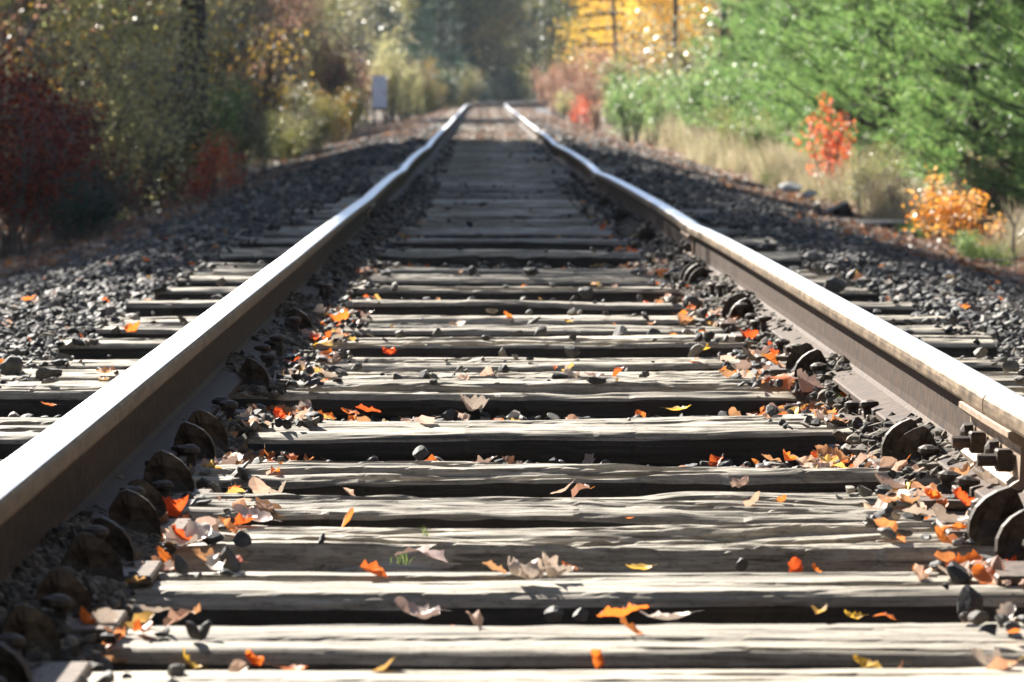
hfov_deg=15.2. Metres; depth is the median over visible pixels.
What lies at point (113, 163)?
shrub
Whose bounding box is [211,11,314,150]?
sapling
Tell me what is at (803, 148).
grass tussock
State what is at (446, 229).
railway tie
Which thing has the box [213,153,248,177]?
grass tussock
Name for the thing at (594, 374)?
fallen leaf
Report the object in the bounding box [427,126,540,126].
railway tie
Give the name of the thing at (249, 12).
woodland tree
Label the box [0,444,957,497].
railway tie
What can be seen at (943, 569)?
fallen leaf
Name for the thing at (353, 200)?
railway tie
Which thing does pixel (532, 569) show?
fallen leaf
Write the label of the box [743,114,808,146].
grass tussock
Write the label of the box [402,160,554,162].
railway tie
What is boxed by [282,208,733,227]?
railway tie
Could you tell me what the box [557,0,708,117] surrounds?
golden tree
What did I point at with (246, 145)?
shrub
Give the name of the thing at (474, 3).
distant tree
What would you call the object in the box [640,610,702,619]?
fallen leaf
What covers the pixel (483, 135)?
railway tie
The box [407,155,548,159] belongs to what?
railway tie
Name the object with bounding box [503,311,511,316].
fallen leaf
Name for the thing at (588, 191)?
railway tie
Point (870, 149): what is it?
weed
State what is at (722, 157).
grass tussock
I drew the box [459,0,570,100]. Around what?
distant tree
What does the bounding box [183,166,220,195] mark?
shrub
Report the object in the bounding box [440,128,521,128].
railway tie
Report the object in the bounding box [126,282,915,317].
railway tie
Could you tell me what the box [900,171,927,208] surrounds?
weed
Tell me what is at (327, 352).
fallen leaf
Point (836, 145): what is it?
sapling
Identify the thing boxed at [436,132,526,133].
railway tie
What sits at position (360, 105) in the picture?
shrub
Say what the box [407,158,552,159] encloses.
railway tie
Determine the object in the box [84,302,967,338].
railway tie
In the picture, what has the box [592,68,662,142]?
shrub
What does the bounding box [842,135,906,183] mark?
grass tussock
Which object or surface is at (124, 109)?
shrub
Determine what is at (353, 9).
woodland tree
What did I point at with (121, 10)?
young tree
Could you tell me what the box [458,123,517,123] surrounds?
railway tie
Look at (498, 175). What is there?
railway tie
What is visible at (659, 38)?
background tree
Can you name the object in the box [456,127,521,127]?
railway tie
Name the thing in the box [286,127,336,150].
grass tussock
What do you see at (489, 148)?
railway tie
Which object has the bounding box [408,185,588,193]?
railway tie
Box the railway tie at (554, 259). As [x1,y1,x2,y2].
[219,236,801,268]
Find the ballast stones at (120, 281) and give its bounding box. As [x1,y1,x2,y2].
[0,180,1023,332]
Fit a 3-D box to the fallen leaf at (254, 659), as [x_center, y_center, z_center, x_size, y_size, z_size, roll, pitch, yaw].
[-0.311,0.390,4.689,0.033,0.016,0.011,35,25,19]
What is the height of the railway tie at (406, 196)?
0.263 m
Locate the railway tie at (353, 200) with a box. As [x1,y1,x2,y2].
[338,191,665,203]
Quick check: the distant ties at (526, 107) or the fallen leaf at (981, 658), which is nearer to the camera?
the fallen leaf at (981, 658)
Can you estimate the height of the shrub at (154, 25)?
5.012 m
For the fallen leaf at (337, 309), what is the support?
on the railway tie at (560, 320)
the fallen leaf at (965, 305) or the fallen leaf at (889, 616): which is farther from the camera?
the fallen leaf at (965, 305)
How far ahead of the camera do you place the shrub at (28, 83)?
32.87 m
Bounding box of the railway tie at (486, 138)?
[431,138,528,139]
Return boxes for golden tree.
[549,0,670,103]
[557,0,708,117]
[586,0,729,96]
[593,0,693,84]
[642,0,741,85]
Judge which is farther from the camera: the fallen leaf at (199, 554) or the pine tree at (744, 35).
the pine tree at (744, 35)
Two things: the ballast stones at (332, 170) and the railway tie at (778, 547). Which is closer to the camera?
the railway tie at (778, 547)
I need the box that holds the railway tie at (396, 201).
[392,199,409,209]
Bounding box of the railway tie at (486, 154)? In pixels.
[392,153,545,155]
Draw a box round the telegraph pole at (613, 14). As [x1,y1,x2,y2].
[578,0,625,119]
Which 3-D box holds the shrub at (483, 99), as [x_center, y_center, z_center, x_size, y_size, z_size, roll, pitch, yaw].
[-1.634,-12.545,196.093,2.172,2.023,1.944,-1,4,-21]
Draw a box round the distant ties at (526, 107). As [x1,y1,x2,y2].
[482,105,576,109]
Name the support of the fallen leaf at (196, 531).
on the railway tie at (778, 547)
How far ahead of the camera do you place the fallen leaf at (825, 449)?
7.73 m
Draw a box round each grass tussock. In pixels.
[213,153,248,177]
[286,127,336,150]
[603,118,657,141]
[635,106,673,145]
[642,104,687,150]
[661,116,680,148]
[665,111,722,151]
[668,111,712,153]
[670,133,724,156]
[673,129,728,159]
[677,124,711,146]
[679,149,702,161]
[681,125,734,157]
[684,133,730,166]
[696,129,740,166]
[696,149,716,164]
[706,146,735,169]
[706,150,768,173]
[707,138,787,170]
[718,142,756,169]
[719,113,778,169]
[725,144,761,174]
[736,130,822,183]
[738,135,783,177]
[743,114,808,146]
[749,165,788,185]
[752,154,796,181]
[754,161,847,192]
[761,147,819,185]
[766,129,823,166]
[770,147,843,170]
[770,159,878,204]
[771,156,851,181]
[776,128,833,165]
[788,151,849,178]
[789,163,844,195]
[820,143,882,182]
[827,145,905,206]
[831,138,900,176]
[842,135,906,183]
[847,158,922,215]
[858,187,924,229]
[865,194,935,227]
[875,173,948,200]
[889,217,939,238]
[898,175,938,211]
[900,170,978,210]
[915,192,956,228]
[951,174,1016,222]
[960,238,1016,265]
[964,207,1016,225]
[975,207,1023,263]
[982,195,1023,246]
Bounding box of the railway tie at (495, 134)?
[453,134,527,134]
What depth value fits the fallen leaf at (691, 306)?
12.15 m
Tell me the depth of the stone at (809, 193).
37.35 m
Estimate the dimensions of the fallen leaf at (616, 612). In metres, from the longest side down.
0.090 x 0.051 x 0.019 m
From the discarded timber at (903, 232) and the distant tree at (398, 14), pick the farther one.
the distant tree at (398, 14)
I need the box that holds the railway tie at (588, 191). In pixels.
[404,189,594,199]
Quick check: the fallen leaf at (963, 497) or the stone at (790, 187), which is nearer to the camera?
the fallen leaf at (963, 497)
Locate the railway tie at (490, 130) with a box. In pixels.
[455,130,523,130]
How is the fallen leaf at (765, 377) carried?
on the railway tie at (389, 397)
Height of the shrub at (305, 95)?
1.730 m
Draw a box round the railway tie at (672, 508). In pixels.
[145,459,979,528]
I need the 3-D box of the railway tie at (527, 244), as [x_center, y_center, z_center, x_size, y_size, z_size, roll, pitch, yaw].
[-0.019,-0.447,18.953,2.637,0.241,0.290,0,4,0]
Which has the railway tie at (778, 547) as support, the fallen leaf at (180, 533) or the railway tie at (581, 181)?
the fallen leaf at (180, 533)
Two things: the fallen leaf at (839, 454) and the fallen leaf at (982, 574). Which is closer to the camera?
the fallen leaf at (982, 574)
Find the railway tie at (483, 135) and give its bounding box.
[432,134,526,135]
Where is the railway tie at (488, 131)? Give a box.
[423,131,558,132]
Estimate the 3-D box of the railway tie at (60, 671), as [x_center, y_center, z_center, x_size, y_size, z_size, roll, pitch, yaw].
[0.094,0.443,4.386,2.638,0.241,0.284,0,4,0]
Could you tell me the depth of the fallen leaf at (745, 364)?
9.52 m
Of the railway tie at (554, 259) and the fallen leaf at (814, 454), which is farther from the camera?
the railway tie at (554, 259)
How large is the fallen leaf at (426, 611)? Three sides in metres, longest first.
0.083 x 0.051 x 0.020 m
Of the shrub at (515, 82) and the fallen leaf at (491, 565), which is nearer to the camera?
the fallen leaf at (491, 565)
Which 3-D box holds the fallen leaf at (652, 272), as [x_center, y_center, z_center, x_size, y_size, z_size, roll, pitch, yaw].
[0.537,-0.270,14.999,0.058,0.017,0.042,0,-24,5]
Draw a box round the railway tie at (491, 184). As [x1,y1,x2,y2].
[372,175,579,185]
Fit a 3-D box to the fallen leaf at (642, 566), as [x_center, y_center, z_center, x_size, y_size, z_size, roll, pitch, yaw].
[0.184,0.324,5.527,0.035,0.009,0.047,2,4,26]
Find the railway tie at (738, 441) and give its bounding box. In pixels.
[0,396,881,467]
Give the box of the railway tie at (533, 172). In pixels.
[382,171,608,173]
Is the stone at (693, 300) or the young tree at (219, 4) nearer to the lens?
the stone at (693, 300)
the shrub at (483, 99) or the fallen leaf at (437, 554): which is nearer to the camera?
the fallen leaf at (437, 554)
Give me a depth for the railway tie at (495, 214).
23.41 m
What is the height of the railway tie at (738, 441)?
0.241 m
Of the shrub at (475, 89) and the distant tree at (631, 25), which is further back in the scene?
the distant tree at (631, 25)
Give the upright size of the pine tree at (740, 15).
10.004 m
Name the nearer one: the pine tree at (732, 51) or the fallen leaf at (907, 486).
the fallen leaf at (907, 486)
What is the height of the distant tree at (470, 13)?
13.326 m
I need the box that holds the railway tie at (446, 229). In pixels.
[279,211,727,230]
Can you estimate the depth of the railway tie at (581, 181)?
30.42 m
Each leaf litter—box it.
[0,110,1023,280]
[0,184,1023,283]
[0,199,1023,671]
[379,107,602,142]
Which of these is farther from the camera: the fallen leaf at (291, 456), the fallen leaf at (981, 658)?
the fallen leaf at (291, 456)
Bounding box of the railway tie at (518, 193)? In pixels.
[359,182,654,195]
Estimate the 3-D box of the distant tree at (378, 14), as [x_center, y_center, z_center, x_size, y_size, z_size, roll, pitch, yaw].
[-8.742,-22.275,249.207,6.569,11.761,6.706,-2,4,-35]
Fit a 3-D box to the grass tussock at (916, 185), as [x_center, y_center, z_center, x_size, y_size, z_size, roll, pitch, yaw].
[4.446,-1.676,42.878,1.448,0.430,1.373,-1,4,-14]
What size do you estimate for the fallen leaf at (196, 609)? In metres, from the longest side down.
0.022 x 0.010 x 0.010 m
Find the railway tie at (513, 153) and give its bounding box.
[397,152,546,154]
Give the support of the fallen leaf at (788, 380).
on the gravel chips at (862, 439)
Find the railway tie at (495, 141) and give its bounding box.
[408,139,557,142]
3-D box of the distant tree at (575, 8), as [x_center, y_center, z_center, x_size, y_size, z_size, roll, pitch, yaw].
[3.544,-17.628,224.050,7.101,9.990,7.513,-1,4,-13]
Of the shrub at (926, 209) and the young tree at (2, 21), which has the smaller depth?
the shrub at (926, 209)
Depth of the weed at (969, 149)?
38.88 m
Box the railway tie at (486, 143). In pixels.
[426,142,537,143]
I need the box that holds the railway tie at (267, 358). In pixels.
[0,344,1023,381]
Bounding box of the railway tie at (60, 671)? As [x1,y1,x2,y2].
[0,633,1023,681]
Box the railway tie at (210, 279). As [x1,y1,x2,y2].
[177,259,851,287]
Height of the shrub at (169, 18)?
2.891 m
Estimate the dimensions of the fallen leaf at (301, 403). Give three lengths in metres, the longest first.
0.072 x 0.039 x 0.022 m
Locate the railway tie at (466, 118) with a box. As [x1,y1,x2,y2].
[438,118,487,118]
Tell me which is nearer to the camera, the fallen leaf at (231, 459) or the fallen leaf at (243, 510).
the fallen leaf at (243, 510)
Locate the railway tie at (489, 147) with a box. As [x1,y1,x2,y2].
[410,146,570,147]
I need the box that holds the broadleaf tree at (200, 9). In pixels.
[178,0,209,190]
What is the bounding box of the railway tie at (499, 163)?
[397,163,600,164]
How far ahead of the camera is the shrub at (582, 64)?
141.82 m
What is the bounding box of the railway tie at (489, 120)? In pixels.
[439,120,536,120]
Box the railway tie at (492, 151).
[415,149,590,152]
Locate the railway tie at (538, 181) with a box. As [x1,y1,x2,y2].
[342,173,651,183]
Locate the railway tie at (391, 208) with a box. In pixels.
[387,206,614,216]
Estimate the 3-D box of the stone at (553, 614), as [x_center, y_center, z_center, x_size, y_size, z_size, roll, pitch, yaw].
[0.057,0.369,5.186,0.027,0.023,0.021,1,4,15]
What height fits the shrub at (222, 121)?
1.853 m
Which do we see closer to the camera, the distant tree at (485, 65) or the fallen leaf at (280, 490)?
the fallen leaf at (280, 490)
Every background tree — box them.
[598,0,804,138]
[612,0,801,124]
[633,0,736,97]
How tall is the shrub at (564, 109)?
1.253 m
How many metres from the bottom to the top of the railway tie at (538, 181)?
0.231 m
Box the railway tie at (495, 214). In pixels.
[295,202,717,218]
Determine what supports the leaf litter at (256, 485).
on the ballast stones at (120, 281)
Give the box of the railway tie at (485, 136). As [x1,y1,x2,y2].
[432,135,524,137]
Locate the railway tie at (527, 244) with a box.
[240,226,776,251]
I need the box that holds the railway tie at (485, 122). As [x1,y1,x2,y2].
[433,122,541,122]
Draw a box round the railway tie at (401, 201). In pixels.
[332,198,600,210]
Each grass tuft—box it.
[390,548,410,564]
[420,527,428,536]
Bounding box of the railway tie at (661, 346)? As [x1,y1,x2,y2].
[59,315,996,359]
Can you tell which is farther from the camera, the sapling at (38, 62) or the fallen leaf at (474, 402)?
the sapling at (38, 62)
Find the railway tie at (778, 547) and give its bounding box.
[119,485,995,572]
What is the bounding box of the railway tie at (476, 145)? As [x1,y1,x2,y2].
[400,144,581,146]
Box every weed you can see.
[841,157,869,203]
[855,134,892,165]
[869,163,913,205]
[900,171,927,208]
[941,165,974,210]
[951,150,1023,225]
[960,145,1022,211]
[972,149,1020,212]
[984,172,1022,227]
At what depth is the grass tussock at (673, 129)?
81.89 m
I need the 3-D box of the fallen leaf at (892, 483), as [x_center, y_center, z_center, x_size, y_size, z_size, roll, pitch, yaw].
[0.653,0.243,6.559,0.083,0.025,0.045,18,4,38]
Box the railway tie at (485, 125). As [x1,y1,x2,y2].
[442,125,534,125]
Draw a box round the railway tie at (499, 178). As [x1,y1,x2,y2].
[372,171,645,179]
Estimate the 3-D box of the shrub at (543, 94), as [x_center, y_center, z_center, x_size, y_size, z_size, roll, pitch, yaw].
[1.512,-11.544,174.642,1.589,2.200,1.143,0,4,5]
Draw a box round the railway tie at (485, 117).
[441,117,528,117]
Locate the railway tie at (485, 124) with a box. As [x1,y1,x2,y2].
[430,124,545,125]
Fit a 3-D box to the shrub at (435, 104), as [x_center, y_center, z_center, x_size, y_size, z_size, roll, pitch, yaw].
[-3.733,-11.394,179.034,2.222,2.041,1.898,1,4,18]
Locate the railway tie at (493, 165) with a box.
[398,164,600,166]
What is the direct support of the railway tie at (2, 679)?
on the ballast bed
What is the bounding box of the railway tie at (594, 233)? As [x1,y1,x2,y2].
[263,217,746,238]
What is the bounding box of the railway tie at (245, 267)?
[193,252,832,275]
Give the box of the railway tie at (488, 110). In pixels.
[450,110,522,110]
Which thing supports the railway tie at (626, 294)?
on the ballast bed
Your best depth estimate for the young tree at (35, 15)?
51.45 m
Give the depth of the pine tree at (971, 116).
43.90 m
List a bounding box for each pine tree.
[672,0,883,145]
[681,0,870,138]
[700,0,804,112]
[702,0,889,143]
[737,0,1005,186]
[741,0,946,160]
[762,0,912,148]
[799,0,1023,181]
[819,1,1003,169]
[845,0,1023,201]
[852,0,1023,209]
[926,0,1023,228]
[931,0,1023,200]
[932,0,1023,165]
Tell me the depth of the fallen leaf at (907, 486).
6.54 m
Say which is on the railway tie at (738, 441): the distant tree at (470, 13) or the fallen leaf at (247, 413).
the fallen leaf at (247, 413)
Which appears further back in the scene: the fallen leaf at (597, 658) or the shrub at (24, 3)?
the shrub at (24, 3)
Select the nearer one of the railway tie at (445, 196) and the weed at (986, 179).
the railway tie at (445, 196)
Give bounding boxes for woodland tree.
[207,0,323,108]
[210,0,335,62]
[219,0,348,123]
[223,1,316,89]
[241,0,340,82]
[260,0,415,118]
[276,0,391,62]
[289,0,370,106]
[302,0,406,85]
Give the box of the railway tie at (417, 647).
[41,594,1023,671]
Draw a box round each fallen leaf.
[20,294,35,300]
[41,401,60,405]
[80,606,95,622]
[89,365,115,373]
[90,607,118,622]
[102,654,128,662]
[123,321,139,331]
[126,604,173,611]
[156,545,174,569]
[159,511,169,522]
[160,519,211,546]
[162,495,188,516]
[171,524,191,539]
[183,647,204,667]
[191,548,213,561]
[191,602,200,613]
[205,553,225,572]
[209,454,243,464]
[220,451,242,459]
[233,503,277,521]
[236,406,251,417]
[246,649,264,665]
[255,497,282,514]
[255,500,274,511]
[268,477,287,493]
[273,407,285,418]
[274,664,306,669]
[281,408,289,415]
[284,453,298,459]
[293,400,311,411]
[297,360,307,365]
[308,333,320,339]
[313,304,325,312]
[313,338,333,345]
[314,410,335,418]
[318,371,337,377]
[319,348,332,358]
[328,311,348,323]
[330,333,345,339]
[333,351,340,360]
[334,306,344,311]
[341,407,359,413]
[355,310,373,317]
[355,404,380,411]
[356,416,369,421]
[382,347,395,354]
[395,544,447,562]
[395,596,448,618]
[460,393,488,410]
[472,455,496,462]
[482,560,505,572]
[502,456,522,463]
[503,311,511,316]
[508,556,551,579]
[542,553,582,576]
[562,561,577,569]
[564,365,581,377]
[585,372,604,375]
[590,649,604,669]
[596,602,655,616]
[625,563,655,569]
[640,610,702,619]
[644,270,656,274]
[655,292,670,300]
[660,405,689,409]
[673,312,695,324]
[680,303,695,313]
[718,369,737,377]
[722,318,740,322]
[728,407,741,415]
[729,473,748,487]
[731,356,751,370]
[737,328,758,338]
[752,344,773,353]
[756,375,772,380]
[762,364,770,369]
[762,454,782,462]
[770,348,778,353]
[770,372,797,389]
[780,403,797,411]
[783,450,798,460]
[788,557,802,572]
[797,368,827,391]
[811,450,819,457]
[812,563,820,571]
[813,461,837,467]
[815,444,840,457]
[816,412,828,420]
[835,447,852,462]
[844,610,863,618]
[853,655,881,667]
[875,472,906,487]
[875,612,895,619]
[877,489,909,502]
[893,480,911,489]
[900,493,917,504]
[902,504,935,517]
[924,486,941,498]
[931,503,968,522]
[938,564,948,574]
[945,549,982,567]
[948,461,975,474]
[953,487,973,505]
[956,302,970,307]
[969,648,1019,666]
[971,564,999,583]
[972,468,997,483]
[997,602,1015,617]
[1005,555,1016,560]
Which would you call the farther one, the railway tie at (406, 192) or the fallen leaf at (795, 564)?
the railway tie at (406, 192)
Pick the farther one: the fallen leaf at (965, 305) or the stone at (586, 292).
the stone at (586, 292)
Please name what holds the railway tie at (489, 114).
on the ballast bed
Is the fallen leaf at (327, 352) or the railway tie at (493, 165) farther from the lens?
the railway tie at (493, 165)
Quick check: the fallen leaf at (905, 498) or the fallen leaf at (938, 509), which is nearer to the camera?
the fallen leaf at (938, 509)
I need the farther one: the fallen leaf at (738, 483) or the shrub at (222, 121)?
the shrub at (222, 121)
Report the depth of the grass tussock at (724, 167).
59.50 m
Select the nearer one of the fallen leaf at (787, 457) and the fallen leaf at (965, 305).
the fallen leaf at (787, 457)
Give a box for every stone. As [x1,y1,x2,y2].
[1,355,22,374]
[35,368,62,380]
[95,657,113,671]
[413,445,429,459]
[429,379,437,384]
[468,265,476,275]
[543,606,563,622]
[573,607,588,621]
[578,287,593,298]
[683,294,702,308]
[735,558,748,570]
[778,182,802,192]
[802,190,816,197]
[803,251,821,262]
[824,277,846,292]
[957,584,982,621]
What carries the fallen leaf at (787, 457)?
on the railway tie at (435, 479)
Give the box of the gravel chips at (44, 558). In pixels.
[0,200,408,680]
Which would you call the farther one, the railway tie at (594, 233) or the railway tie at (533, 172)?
the railway tie at (533, 172)
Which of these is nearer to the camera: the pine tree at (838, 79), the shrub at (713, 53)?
the pine tree at (838, 79)
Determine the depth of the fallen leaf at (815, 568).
5.55 m
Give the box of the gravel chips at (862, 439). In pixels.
[589,193,967,484]
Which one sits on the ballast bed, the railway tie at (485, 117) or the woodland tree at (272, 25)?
the railway tie at (485, 117)
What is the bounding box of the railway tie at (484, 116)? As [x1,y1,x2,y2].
[441,116,531,116]
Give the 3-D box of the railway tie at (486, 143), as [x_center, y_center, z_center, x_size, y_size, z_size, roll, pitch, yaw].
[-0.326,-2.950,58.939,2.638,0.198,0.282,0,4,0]
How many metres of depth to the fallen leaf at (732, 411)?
8.74 m
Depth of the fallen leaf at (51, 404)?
8.75 m
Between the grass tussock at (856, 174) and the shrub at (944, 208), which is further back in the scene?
the grass tussock at (856, 174)
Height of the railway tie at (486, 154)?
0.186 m
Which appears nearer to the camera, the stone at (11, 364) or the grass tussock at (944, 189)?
the stone at (11, 364)
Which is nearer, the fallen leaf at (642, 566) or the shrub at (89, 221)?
the fallen leaf at (642, 566)
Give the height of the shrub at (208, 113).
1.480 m
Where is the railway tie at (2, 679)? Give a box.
[0,676,6,681]
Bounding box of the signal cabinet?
[372,75,386,126]
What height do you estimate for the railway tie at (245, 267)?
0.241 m
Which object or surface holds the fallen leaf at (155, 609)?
on the gravel chips at (44, 558)
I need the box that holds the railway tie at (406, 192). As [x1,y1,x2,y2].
[337,190,668,203]
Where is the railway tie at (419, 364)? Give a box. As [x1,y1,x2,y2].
[23,335,1023,371]
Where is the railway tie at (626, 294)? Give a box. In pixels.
[155,268,878,302]
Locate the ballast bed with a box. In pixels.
[17,106,1004,351]
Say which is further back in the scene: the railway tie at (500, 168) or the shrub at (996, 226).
the railway tie at (500, 168)
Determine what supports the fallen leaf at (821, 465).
on the leaf litter at (256, 485)
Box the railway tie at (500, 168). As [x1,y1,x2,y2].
[361,166,627,171]
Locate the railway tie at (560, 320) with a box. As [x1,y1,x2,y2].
[102,303,947,325]
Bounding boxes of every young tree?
[0,0,47,68]
[0,0,51,70]
[0,0,103,74]
[2,0,145,70]
[38,0,172,59]
[117,0,227,68]
[122,0,227,76]
[144,0,228,71]
[174,0,255,80]
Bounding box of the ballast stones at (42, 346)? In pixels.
[0,292,1023,681]
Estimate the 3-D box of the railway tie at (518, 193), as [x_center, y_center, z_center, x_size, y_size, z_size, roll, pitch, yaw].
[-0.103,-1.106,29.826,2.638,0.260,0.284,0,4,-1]
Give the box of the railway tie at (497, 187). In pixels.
[371,178,579,188]
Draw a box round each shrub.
[0,0,92,82]
[0,0,99,89]
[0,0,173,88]
[0,26,124,108]
[0,34,54,212]
[0,46,106,236]
[0,78,108,259]
[0,97,26,216]
[1,0,260,186]
[1,87,99,208]
[2,0,76,83]
[2,88,112,241]
[9,10,205,222]
[15,155,140,243]
[29,0,141,41]
[34,174,133,241]
[41,35,123,82]
[44,0,179,59]
[47,35,140,107]
[51,124,153,229]
[56,50,241,215]
[61,47,206,181]
[62,0,212,62]
[118,0,206,63]
[127,89,231,200]
[146,158,181,205]
[153,59,259,169]
[166,92,255,167]
[166,96,221,181]
[168,161,196,198]
[171,127,238,196]
[176,161,218,197]
[179,0,282,88]
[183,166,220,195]
[207,62,290,177]
[217,138,248,191]
[218,10,278,72]
[220,53,291,134]
[227,35,291,124]
[234,50,314,118]
[236,63,301,137]
[249,113,283,170]
[251,107,312,162]
[256,39,325,126]
[266,11,370,118]
[270,100,325,158]
[271,76,318,126]
[276,90,350,152]
[296,25,374,132]
[296,36,359,120]
[305,20,380,111]
[308,82,369,143]
[338,83,374,132]
[342,44,400,124]
[360,23,420,122]
[368,39,440,115]
[371,48,441,117]
[383,40,463,115]
[387,54,458,114]
[389,54,423,121]
[396,67,433,117]
[410,73,428,117]
[419,54,475,111]
[419,82,439,114]
[425,75,455,112]
[429,65,476,109]
[438,63,477,108]
[443,64,483,106]
[456,67,489,106]
[462,67,485,106]
[464,76,486,105]
[473,76,498,102]
[478,62,526,101]
[480,70,510,101]
[500,65,530,100]
[528,64,550,107]
[538,56,562,115]
[545,72,579,117]
[552,88,574,120]
[554,54,582,119]
[561,35,620,121]
[561,69,608,125]
[568,101,584,124]
[574,94,600,127]
[576,20,669,125]
[577,52,630,124]
[583,102,603,131]
[586,48,652,137]
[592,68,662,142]
[622,43,703,123]
[622,64,692,148]
[646,48,792,139]
[655,29,749,105]
[662,58,723,140]
[701,99,786,155]
[719,100,803,157]
[833,135,929,207]
[842,164,879,214]
[875,177,921,214]
[902,165,973,242]
[928,180,992,249]
[948,226,988,258]
[974,212,1007,251]
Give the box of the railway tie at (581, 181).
[367,180,586,191]
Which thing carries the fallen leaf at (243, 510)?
on the railway tie at (778, 547)
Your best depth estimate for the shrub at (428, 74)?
175.66 m
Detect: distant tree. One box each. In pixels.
[330,0,456,73]
[336,0,423,89]
[346,0,410,67]
[371,3,488,51]
[374,3,508,56]
[383,0,524,107]
[394,0,511,64]
[398,0,562,85]
[451,0,545,101]
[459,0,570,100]
[491,0,621,100]
[494,0,591,100]
[508,0,607,66]
[513,17,559,85]
[520,0,628,97]
[521,0,619,99]
[572,0,662,81]
[591,0,662,82]
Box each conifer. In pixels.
[372,2,416,55]
[394,0,456,71]
[408,0,475,114]
[419,0,494,97]
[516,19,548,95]
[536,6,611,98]
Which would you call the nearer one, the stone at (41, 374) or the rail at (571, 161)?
the stone at (41, 374)
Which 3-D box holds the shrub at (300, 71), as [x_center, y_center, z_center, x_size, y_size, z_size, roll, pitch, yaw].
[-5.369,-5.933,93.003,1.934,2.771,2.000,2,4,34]
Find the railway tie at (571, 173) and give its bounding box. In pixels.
[417,172,574,178]
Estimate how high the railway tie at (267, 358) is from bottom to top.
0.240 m
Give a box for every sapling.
[0,0,103,226]
[0,0,151,121]
[77,10,244,210]
[94,5,207,108]
[138,4,271,159]
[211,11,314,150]
[791,92,857,185]
[822,124,857,184]
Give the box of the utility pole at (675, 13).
[672,0,677,83]
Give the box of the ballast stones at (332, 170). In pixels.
[94,123,859,231]
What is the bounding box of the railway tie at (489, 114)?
[444,114,527,114]
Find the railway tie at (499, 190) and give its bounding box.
[367,178,584,191]
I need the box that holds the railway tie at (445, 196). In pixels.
[341,188,661,199]
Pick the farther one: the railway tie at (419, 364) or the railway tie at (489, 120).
the railway tie at (489, 120)
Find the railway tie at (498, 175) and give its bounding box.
[371,173,642,177]
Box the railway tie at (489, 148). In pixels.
[416,148,570,148]
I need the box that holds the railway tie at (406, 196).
[328,192,602,203]
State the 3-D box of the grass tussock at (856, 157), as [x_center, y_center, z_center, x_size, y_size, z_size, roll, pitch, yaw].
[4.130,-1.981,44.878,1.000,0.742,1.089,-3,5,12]
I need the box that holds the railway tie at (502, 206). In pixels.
[306,194,682,209]
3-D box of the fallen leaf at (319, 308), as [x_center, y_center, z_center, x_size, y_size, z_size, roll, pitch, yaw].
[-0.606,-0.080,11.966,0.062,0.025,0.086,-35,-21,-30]
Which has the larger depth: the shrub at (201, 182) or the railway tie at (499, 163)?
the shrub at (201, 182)
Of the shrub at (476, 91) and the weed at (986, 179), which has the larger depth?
the shrub at (476, 91)
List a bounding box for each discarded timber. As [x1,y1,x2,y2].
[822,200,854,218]
[840,218,910,229]
[890,230,949,239]
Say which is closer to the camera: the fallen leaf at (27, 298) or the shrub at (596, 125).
the fallen leaf at (27, 298)
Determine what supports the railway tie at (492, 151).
on the ballast bed
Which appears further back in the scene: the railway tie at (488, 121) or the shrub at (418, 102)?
the shrub at (418, 102)
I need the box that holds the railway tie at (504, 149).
[414,148,540,149]
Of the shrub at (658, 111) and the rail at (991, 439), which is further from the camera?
the shrub at (658, 111)
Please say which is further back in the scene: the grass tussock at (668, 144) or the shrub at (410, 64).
the shrub at (410, 64)
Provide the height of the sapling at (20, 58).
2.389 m
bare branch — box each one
[938,244,1023,262]
[1005,209,1023,261]
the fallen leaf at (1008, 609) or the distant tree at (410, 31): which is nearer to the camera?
the fallen leaf at (1008, 609)
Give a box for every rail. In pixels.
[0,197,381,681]
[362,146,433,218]
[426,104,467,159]
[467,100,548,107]
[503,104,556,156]
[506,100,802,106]
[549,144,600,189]
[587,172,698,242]
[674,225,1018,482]
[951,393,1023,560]
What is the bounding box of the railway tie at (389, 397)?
[0,360,1023,420]
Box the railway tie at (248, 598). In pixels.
[80,525,1023,625]
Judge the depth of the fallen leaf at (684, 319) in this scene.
11.52 m
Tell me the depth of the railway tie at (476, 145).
55.37 m
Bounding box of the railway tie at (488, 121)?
[435,121,540,121]
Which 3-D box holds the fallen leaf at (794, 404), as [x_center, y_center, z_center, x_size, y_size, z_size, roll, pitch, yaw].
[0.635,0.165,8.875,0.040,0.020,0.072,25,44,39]

